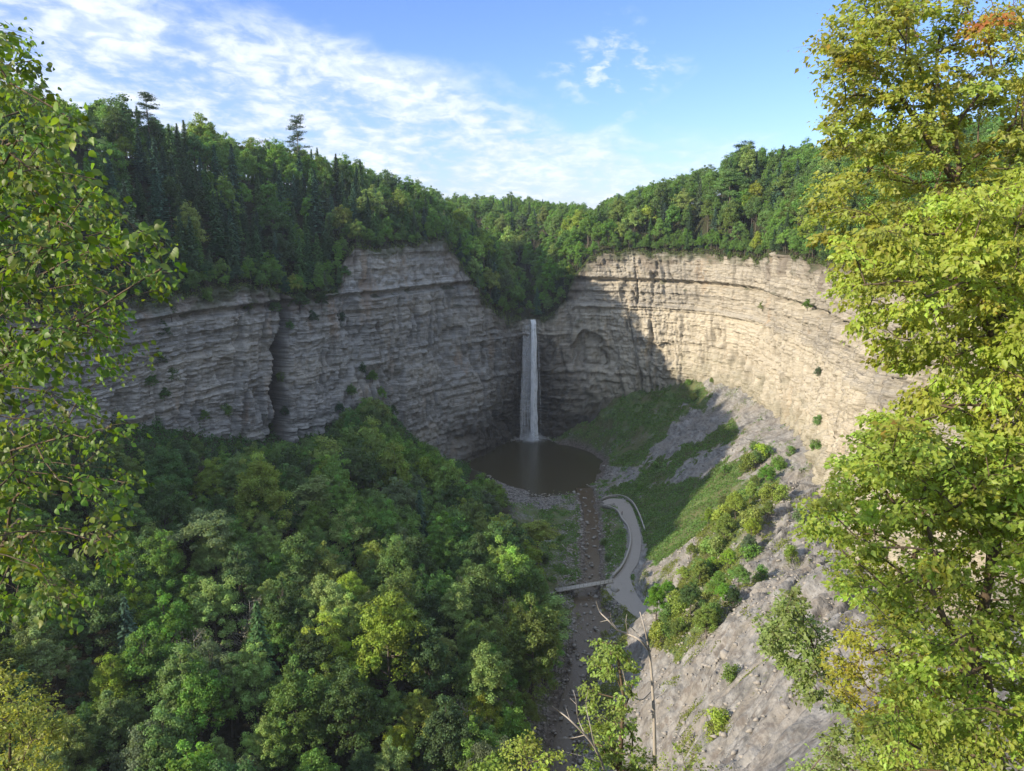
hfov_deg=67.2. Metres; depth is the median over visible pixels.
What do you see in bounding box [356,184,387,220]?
broadleaf tree
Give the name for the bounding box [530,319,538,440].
waterfall
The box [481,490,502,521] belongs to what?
broadleaf tree
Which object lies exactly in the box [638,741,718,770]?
bush
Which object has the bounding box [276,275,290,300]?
shrub
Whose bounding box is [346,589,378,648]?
broadleaf tree
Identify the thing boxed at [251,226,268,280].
conifer tree
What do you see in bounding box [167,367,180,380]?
shrub
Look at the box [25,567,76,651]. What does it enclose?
broadleaf tree
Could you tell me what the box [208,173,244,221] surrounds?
broadleaf tree
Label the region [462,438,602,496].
water
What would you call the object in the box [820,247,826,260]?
conifer tree
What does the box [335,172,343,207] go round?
conifer tree
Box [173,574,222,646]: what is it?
broadleaf tree
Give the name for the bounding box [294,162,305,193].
conifer tree
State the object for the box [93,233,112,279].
conifer tree
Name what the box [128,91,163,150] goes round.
pine tree
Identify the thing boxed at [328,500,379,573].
broadleaf tree
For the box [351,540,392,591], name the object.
broadleaf tree
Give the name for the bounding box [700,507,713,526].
shrub
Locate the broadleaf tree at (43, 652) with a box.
[11,628,80,716]
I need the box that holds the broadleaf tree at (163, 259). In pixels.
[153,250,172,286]
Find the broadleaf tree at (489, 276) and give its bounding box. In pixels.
[482,267,500,304]
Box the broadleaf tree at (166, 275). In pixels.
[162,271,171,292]
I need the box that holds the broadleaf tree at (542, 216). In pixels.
[537,206,548,231]
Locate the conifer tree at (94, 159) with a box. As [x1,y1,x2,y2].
[88,144,101,178]
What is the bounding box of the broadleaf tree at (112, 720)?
[81,689,149,766]
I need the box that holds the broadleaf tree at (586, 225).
[578,209,593,247]
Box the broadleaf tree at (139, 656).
[116,625,178,716]
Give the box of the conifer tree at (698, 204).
[691,178,703,219]
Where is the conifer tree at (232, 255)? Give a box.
[223,222,246,280]
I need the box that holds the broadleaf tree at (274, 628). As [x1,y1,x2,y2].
[252,611,301,675]
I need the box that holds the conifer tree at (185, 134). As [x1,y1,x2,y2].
[180,120,197,174]
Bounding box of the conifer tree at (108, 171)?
[101,152,120,201]
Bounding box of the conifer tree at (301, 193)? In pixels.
[295,176,306,215]
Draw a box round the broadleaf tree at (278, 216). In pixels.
[254,199,289,235]
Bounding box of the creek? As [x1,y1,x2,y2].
[549,488,610,770]
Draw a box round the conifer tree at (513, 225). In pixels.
[510,210,516,231]
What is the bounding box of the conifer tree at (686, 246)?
[683,234,690,250]
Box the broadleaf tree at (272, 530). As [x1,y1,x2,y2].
[236,512,283,568]
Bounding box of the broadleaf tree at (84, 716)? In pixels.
[69,703,122,770]
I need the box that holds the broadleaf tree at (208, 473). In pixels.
[188,457,237,505]
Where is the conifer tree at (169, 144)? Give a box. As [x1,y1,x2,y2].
[162,124,183,183]
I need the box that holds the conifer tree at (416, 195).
[413,188,418,212]
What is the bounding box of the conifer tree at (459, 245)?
[455,235,466,265]
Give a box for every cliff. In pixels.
[0,239,530,461]
[528,251,1023,619]
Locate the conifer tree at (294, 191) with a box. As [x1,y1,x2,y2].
[291,174,299,210]
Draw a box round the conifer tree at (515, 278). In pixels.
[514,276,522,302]
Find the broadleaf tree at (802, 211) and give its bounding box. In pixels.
[794,187,817,233]
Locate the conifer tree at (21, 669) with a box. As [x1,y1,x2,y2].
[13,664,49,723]
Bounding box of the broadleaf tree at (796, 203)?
[785,173,824,212]
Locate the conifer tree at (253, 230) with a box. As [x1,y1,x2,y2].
[249,214,263,251]
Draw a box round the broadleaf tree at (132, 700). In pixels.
[105,693,153,747]
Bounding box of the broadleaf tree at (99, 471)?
[73,447,140,507]
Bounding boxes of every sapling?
[491,726,583,770]
[751,586,882,758]
[816,600,965,770]
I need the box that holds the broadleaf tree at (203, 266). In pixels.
[199,260,213,286]
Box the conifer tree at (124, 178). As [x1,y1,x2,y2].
[120,173,139,225]
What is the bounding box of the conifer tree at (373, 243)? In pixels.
[368,213,379,247]
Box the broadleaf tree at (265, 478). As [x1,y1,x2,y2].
[232,449,295,559]
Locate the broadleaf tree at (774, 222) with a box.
[765,209,784,230]
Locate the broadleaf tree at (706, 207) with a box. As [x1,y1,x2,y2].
[698,199,716,232]
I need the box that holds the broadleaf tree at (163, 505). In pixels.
[144,474,195,543]
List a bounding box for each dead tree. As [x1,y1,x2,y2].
[143,609,195,665]
[172,626,234,660]
[214,593,262,652]
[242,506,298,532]
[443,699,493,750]
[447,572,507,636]
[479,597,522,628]
[596,601,667,770]
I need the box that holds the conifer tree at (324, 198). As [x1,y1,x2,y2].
[319,180,329,216]
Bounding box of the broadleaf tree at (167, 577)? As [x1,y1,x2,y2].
[142,566,187,611]
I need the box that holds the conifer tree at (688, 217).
[682,203,693,231]
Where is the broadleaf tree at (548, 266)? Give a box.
[541,257,556,280]
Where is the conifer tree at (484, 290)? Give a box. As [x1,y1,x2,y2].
[477,262,486,292]
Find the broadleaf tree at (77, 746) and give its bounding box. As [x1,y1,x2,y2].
[52,714,109,770]
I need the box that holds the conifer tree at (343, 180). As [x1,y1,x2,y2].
[336,170,347,203]
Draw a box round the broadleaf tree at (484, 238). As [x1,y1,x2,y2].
[475,229,495,265]
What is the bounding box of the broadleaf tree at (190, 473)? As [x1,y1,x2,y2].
[174,460,199,491]
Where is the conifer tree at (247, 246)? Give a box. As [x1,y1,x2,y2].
[243,231,258,279]
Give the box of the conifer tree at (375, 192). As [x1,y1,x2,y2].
[371,187,381,222]
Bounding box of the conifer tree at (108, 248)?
[99,226,116,265]
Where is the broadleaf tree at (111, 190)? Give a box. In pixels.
[101,188,125,236]
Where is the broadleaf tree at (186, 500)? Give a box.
[168,497,194,551]
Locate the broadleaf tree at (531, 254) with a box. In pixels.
[520,248,534,272]
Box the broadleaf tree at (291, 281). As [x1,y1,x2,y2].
[287,273,302,288]
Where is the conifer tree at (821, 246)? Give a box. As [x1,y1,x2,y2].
[816,230,824,257]
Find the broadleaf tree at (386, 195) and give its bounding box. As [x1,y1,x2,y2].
[374,184,391,218]
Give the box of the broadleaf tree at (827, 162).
[818,152,839,167]
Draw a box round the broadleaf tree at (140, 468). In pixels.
[128,448,159,476]
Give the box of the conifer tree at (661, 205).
[654,190,667,223]
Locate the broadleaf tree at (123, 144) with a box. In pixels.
[109,133,134,171]
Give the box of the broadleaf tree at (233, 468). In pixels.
[213,451,250,509]
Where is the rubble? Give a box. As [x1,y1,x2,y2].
[478,402,890,770]
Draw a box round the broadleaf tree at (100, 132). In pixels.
[83,122,113,151]
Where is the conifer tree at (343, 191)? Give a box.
[340,189,349,207]
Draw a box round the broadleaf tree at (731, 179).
[703,167,752,202]
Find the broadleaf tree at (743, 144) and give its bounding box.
[732,139,757,156]
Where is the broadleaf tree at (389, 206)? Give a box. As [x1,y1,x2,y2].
[381,197,399,217]
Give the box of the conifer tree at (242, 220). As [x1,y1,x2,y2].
[238,197,250,234]
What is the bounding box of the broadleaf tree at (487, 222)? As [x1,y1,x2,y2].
[481,213,496,228]
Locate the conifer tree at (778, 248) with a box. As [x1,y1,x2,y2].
[775,227,783,249]
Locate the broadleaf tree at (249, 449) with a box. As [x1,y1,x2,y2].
[235,441,272,465]
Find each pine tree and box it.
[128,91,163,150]
[284,114,311,155]
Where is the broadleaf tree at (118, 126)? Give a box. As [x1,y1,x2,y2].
[100,106,130,159]
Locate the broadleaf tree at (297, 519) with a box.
[272,496,302,546]
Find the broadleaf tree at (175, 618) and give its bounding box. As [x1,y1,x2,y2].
[138,589,198,660]
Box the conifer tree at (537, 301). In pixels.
[530,287,541,314]
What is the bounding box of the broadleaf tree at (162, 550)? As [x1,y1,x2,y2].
[136,529,198,612]
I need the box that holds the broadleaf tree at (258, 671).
[227,641,283,723]
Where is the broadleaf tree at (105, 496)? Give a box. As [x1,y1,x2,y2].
[85,480,146,546]
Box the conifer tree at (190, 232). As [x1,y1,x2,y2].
[182,216,201,276]
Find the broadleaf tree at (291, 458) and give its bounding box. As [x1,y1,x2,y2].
[269,444,308,477]
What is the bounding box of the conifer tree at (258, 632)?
[240,601,281,724]
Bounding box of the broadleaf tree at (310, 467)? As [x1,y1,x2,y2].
[300,458,318,478]
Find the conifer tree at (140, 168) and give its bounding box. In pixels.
[129,128,148,183]
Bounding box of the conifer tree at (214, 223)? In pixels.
[205,191,228,258]
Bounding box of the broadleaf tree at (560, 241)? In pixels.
[554,229,572,257]
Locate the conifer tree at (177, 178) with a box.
[172,171,187,217]
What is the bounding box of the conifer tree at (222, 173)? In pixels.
[217,166,226,209]
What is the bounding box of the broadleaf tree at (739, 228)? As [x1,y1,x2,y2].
[730,221,748,237]
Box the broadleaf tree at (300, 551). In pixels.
[273,529,326,595]
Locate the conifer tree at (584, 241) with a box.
[582,232,589,244]
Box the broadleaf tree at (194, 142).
[174,132,210,162]
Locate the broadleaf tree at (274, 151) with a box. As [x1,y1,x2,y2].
[262,136,286,170]
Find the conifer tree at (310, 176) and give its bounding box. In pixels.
[306,167,319,211]
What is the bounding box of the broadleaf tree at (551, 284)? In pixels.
[544,275,555,296]
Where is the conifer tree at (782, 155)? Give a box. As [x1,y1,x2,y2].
[775,144,785,170]
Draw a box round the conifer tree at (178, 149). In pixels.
[173,126,186,176]
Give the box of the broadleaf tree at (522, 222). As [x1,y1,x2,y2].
[515,214,531,235]
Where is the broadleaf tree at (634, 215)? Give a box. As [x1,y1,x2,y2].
[621,206,646,231]
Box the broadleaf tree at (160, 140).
[139,116,172,153]
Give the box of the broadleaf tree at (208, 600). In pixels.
[182,575,249,651]
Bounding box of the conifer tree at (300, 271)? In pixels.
[292,234,310,284]
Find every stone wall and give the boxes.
[602,494,645,530]
[602,504,630,577]
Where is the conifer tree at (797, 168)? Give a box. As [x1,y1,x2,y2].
[793,159,800,178]
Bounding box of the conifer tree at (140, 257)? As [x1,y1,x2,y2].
[134,227,146,270]
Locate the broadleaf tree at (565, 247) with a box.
[558,239,573,263]
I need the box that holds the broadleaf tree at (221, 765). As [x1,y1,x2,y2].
[209,757,256,770]
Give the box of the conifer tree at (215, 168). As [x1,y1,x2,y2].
[208,144,221,190]
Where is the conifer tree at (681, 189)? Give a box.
[677,185,684,212]
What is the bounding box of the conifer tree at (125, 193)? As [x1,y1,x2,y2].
[116,179,138,240]
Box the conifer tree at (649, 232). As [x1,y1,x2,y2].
[646,217,654,247]
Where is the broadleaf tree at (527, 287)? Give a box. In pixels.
[520,280,534,303]
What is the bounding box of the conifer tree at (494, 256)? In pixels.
[491,242,500,281]
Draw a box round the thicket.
[33,388,471,479]
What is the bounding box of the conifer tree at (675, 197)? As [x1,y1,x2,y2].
[670,187,676,221]
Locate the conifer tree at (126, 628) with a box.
[113,597,157,699]
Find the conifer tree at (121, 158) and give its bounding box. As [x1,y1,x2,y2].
[118,155,134,191]
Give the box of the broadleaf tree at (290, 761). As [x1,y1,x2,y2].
[254,741,300,770]
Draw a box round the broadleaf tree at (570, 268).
[562,266,575,276]
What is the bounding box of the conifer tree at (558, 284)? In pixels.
[554,259,563,291]
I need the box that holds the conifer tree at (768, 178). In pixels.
[761,171,771,203]
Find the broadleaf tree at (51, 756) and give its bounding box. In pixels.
[22,741,70,770]
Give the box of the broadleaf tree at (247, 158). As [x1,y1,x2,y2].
[237,148,265,192]
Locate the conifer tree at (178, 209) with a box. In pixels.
[173,206,188,243]
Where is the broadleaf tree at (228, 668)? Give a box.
[208,654,253,737]
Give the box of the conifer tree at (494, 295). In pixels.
[488,262,500,305]
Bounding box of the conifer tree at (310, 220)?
[307,214,316,238]
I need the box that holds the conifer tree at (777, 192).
[768,161,783,207]
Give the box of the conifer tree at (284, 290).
[281,268,288,292]
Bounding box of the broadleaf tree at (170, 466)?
[137,445,191,531]
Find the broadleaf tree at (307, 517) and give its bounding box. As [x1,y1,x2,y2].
[292,499,337,543]
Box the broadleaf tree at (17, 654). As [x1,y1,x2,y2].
[0,637,51,703]
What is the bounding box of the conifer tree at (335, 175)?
[331,153,339,198]
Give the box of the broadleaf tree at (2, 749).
[0,711,43,768]
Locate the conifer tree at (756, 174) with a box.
[749,151,760,183]
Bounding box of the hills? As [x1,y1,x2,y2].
[0,144,1006,320]
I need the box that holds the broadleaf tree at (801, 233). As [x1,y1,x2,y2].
[797,216,818,237]
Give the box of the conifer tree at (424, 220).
[420,208,429,235]
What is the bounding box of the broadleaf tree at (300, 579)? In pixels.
[252,561,318,600]
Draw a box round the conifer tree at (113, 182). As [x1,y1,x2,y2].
[109,173,120,223]
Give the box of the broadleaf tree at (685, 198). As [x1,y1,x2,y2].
[671,188,696,222]
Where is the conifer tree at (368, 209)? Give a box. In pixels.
[363,196,371,232]
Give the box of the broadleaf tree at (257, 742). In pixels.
[232,714,292,769]
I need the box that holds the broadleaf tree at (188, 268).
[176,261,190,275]
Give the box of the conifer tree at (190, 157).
[182,150,204,191]
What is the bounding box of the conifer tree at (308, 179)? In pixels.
[304,168,314,197]
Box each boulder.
[610,586,619,592]
[655,695,662,703]
[720,649,727,659]
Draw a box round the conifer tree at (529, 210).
[525,202,531,226]
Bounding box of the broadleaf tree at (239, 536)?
[215,521,267,598]
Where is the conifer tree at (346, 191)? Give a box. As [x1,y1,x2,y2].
[342,182,350,205]
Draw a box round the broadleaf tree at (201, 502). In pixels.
[187,494,216,519]
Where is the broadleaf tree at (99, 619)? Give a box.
[69,576,137,663]
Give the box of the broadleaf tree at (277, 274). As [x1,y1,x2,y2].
[270,269,282,289]
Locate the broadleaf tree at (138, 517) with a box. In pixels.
[99,487,156,541]
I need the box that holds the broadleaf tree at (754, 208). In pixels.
[746,196,765,231]
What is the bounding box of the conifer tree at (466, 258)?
[462,236,471,272]
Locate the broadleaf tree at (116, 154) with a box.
[88,136,130,168]
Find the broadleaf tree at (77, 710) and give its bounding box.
[74,701,99,718]
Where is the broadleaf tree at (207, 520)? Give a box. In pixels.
[164,507,235,580]
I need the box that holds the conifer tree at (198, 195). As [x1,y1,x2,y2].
[189,164,209,213]
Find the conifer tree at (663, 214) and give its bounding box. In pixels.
[660,202,667,230]
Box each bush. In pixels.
[0,658,79,770]
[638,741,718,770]
[786,703,989,770]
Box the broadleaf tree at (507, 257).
[500,242,517,274]
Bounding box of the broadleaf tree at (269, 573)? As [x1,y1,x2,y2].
[257,552,298,598]
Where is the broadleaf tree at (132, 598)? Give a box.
[110,576,164,632]
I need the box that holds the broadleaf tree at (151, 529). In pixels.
[136,521,186,568]
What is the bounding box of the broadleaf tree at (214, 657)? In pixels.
[191,638,237,729]
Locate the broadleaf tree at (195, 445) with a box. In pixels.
[189,439,211,467]
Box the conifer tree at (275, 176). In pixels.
[272,166,281,191]
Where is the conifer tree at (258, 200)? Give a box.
[251,174,268,220]
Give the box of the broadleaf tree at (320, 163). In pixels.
[307,153,331,182]
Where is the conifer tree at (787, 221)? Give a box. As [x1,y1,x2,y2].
[779,211,790,248]
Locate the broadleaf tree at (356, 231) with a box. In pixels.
[347,222,361,240]
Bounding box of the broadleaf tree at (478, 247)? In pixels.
[469,237,484,260]
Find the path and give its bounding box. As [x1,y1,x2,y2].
[602,498,647,617]
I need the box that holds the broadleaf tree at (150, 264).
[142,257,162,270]
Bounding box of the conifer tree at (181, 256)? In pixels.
[173,211,191,272]
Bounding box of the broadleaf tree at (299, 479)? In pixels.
[278,462,311,529]
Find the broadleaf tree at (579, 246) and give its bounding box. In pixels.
[569,241,588,268]
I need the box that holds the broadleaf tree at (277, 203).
[254,193,291,231]
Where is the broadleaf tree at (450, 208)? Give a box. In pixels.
[445,199,458,215]
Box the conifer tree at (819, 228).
[813,218,823,252]
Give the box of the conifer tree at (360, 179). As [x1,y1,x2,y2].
[354,168,364,198]
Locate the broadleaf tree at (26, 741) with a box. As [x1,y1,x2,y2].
[2,720,64,769]
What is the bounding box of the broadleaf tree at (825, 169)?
[807,163,839,193]
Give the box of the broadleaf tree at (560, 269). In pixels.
[555,258,574,289]
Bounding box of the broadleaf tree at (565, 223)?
[557,216,574,235]
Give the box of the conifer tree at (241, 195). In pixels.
[239,194,250,230]
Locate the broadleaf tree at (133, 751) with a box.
[105,719,170,770]
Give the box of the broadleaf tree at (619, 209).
[608,198,626,234]
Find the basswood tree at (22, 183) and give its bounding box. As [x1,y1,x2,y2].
[0,16,193,636]
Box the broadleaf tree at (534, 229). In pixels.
[525,224,541,250]
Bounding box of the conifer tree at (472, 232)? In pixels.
[469,222,474,252]
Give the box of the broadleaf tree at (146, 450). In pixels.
[131,439,156,479]
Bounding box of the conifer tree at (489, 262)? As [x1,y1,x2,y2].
[483,250,492,291]
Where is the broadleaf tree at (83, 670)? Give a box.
[63,657,105,708]
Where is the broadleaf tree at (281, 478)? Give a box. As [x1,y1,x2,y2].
[277,468,301,502]
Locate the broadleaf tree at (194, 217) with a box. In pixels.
[172,199,209,246]
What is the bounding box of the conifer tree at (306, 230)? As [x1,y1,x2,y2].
[300,215,315,248]
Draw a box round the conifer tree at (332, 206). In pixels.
[327,196,338,229]
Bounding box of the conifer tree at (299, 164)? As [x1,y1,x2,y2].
[291,150,306,190]
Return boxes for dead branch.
[552,691,604,770]
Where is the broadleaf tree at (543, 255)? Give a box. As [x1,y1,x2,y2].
[534,245,551,280]
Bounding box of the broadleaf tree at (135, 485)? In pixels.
[110,470,147,503]
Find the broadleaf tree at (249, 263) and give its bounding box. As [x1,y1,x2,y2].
[242,255,256,284]
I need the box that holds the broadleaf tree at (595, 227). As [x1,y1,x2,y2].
[587,221,609,245]
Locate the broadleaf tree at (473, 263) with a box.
[463,256,482,279]
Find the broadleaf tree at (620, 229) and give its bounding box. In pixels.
[613,222,626,239]
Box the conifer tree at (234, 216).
[226,199,244,251]
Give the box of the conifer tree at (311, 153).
[305,149,317,186]
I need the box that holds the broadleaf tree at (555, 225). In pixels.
[549,215,560,243]
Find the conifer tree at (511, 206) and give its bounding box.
[508,197,514,222]
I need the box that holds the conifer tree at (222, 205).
[218,190,229,239]
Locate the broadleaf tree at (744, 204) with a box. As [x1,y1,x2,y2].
[738,195,750,223]
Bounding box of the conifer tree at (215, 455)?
[212,447,227,496]
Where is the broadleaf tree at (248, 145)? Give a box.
[238,137,258,153]
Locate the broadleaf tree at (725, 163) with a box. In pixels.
[718,151,739,170]
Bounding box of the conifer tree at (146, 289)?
[127,253,149,291]
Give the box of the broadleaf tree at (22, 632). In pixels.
[0,597,69,687]
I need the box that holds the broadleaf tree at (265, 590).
[248,571,299,625]
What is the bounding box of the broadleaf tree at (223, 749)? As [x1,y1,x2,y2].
[205,733,235,763]
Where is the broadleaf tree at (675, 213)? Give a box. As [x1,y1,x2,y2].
[665,204,682,232]
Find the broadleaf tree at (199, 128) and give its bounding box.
[186,111,222,162]
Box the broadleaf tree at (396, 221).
[388,213,401,242]
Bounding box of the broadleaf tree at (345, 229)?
[339,221,353,245]
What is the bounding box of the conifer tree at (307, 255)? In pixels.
[302,234,315,281]
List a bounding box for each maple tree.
[788,409,1023,770]
[794,0,1023,552]
[817,167,1023,558]
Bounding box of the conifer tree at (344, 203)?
[341,197,347,226]
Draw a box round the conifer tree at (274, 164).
[269,162,285,193]
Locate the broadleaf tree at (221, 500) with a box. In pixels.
[195,493,241,537]
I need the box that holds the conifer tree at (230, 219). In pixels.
[223,209,244,261]
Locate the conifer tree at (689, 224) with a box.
[685,213,694,242]
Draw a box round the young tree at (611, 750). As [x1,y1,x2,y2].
[572,638,652,770]
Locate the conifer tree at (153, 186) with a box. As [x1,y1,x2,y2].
[147,176,169,235]
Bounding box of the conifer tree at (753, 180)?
[750,170,754,184]
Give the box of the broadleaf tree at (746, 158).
[737,141,756,177]
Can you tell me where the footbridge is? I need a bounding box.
[555,576,613,597]
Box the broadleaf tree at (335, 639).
[287,604,346,677]
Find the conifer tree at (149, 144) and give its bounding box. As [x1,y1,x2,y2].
[146,132,154,164]
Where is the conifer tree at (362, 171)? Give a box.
[356,159,366,192]
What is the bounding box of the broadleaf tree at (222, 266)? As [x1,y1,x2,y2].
[214,258,230,283]
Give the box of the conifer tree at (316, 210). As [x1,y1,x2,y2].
[305,170,327,234]
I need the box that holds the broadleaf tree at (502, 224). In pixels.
[494,212,508,240]
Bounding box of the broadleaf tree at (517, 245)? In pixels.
[511,234,524,263]
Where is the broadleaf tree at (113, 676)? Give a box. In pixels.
[87,650,147,739]
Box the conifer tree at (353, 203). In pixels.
[348,182,362,224]
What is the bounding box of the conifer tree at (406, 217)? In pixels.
[400,202,412,235]
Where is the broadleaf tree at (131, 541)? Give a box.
[98,530,177,595]
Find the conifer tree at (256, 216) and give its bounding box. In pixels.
[251,210,267,241]
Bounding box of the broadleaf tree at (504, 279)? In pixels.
[497,267,515,296]
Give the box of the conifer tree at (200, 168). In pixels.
[197,156,210,186]
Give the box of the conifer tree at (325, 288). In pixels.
[321,271,330,292]
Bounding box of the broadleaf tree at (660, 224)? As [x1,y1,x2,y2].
[650,218,670,239]
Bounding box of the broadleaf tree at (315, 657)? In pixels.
[281,618,339,677]
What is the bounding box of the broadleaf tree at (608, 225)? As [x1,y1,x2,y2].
[599,219,619,248]
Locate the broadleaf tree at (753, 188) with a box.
[742,180,763,202]
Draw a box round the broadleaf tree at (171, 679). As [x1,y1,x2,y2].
[143,640,222,748]
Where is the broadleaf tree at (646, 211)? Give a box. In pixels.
[637,205,657,233]
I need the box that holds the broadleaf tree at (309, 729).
[286,703,338,761]
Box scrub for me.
[574,481,937,770]
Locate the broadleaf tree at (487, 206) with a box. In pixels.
[478,201,492,217]
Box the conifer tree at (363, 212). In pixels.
[361,191,371,228]
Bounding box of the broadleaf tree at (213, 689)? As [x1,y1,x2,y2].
[161,657,236,749]
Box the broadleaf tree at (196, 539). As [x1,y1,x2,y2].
[189,516,220,550]
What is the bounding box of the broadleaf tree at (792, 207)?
[775,191,801,221]
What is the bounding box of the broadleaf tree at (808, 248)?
[804,233,820,261]
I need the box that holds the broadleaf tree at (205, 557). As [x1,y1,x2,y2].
[189,525,237,583]
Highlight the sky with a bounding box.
[0,0,1023,215]
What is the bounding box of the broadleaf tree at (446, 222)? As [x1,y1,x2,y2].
[433,212,453,237]
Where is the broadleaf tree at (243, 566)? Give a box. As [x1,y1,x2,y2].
[216,542,264,638]
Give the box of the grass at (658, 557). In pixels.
[503,381,807,584]
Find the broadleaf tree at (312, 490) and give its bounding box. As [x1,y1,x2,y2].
[288,475,345,526]
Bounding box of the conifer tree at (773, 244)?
[769,229,777,250]
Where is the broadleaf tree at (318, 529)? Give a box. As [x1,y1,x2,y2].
[300,516,329,547]
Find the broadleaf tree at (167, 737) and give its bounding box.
[124,700,201,770]
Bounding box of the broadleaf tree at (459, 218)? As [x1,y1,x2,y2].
[451,207,470,229]
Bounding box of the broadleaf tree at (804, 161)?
[794,148,814,174]
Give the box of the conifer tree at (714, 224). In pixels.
[706,207,720,246]
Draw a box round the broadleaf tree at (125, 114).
[100,93,144,160]
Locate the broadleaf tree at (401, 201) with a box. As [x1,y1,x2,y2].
[387,189,412,233]
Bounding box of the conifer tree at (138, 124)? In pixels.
[132,106,146,146]
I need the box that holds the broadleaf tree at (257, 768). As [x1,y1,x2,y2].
[234,755,265,770]
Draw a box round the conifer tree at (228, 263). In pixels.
[226,257,233,280]
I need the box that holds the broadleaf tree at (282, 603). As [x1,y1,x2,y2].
[259,576,317,663]
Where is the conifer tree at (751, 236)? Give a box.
[749,223,753,251]
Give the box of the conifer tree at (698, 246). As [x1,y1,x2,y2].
[696,229,702,247]
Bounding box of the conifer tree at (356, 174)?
[354,166,363,192]
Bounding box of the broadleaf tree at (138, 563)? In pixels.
[118,530,175,587]
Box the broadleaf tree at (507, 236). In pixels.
[500,225,517,248]
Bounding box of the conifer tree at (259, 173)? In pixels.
[253,155,264,190]
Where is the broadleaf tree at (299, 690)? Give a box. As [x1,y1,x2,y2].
[261,653,333,762]
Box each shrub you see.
[144,373,158,395]
[153,348,167,366]
[158,319,172,346]
[158,387,172,400]
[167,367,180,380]
[179,282,189,293]
[198,410,210,421]
[200,287,213,301]
[219,404,231,415]
[229,266,244,284]
[243,303,253,313]
[253,271,269,291]
[269,301,281,313]
[275,371,284,381]
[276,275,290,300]
[279,406,289,415]
[285,319,294,335]
[287,290,310,313]
[306,309,320,321]
[315,291,328,313]
[334,401,344,413]
[337,312,344,326]
[340,266,351,276]
[345,383,357,398]
[357,361,366,372]
[366,370,377,383]
[377,386,386,397]
[388,405,398,414]
[540,553,549,563]
[599,538,605,545]
[604,553,610,561]
[637,484,643,490]
[643,583,667,620]
[648,620,668,650]
[650,461,659,470]
[657,619,678,640]
[658,579,678,595]
[658,603,675,622]
[666,589,689,618]
[670,618,685,636]
[672,565,688,579]
[673,616,687,632]
[677,582,705,614]
[685,379,692,384]
[685,542,698,558]
[689,392,697,399]
[689,560,709,584]
[690,557,713,585]
[691,603,721,638]
[694,607,719,633]
[698,536,712,557]
[698,542,706,554]
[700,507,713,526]
[701,599,723,625]
[702,706,730,742]
[704,582,716,595]
[706,556,717,570]
[707,535,727,557]
[707,570,725,596]
[710,513,738,537]
[710,558,720,569]
[711,504,729,524]
[712,542,723,554]
[713,582,730,604]
[717,493,727,504]
[718,548,737,564]
[719,464,729,473]
[722,564,752,588]
[722,662,740,685]
[724,490,749,518]
[724,585,741,610]
[737,453,758,474]
[738,505,763,533]
[739,489,749,500]
[739,539,762,561]
[740,534,757,550]
[741,482,757,501]
[743,518,761,535]
[749,441,759,451]
[749,450,764,461]
[749,475,759,485]
[751,564,768,580]
[753,443,769,458]
[756,451,765,463]
[756,463,775,484]
[758,484,773,500]
[761,500,774,518]
[764,445,773,454]
[770,455,787,470]
[773,483,791,503]
[783,544,799,562]
[786,445,796,455]
[792,505,805,521]
[801,299,813,310]
[809,439,821,450]
[812,367,821,379]
[813,414,821,425]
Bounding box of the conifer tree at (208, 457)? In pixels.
[202,449,217,500]
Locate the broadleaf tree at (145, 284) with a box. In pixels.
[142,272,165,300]
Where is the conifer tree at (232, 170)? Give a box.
[225,144,246,207]
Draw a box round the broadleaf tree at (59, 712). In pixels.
[44,708,75,752]
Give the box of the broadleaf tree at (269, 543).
[250,525,281,570]
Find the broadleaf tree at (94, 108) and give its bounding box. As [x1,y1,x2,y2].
[83,99,111,123]
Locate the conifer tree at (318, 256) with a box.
[310,233,324,267]
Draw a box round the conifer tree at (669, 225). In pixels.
[662,209,673,238]
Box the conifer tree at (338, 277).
[334,266,343,282]
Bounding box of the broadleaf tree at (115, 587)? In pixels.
[110,568,140,597]
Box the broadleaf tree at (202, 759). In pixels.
[166,739,219,770]
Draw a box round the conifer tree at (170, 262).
[165,229,185,285]
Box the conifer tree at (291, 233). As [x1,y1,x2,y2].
[285,217,297,262]
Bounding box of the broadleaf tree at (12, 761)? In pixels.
[0,748,41,770]
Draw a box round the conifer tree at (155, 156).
[145,137,166,200]
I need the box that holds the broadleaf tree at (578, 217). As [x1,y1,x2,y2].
[567,209,587,231]
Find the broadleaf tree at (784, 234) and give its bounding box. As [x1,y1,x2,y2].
[776,226,790,253]
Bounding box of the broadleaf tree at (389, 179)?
[380,169,397,192]
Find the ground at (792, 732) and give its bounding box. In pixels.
[0,378,1023,770]
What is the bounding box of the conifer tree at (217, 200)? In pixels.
[211,191,228,243]
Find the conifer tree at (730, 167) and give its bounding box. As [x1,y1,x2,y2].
[721,159,736,201]
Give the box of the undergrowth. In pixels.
[1,220,950,324]
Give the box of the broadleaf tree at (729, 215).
[718,200,742,250]
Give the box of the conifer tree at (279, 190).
[271,170,293,234]
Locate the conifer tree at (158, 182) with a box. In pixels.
[149,170,175,238]
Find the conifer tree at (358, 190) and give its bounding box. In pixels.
[355,184,364,220]

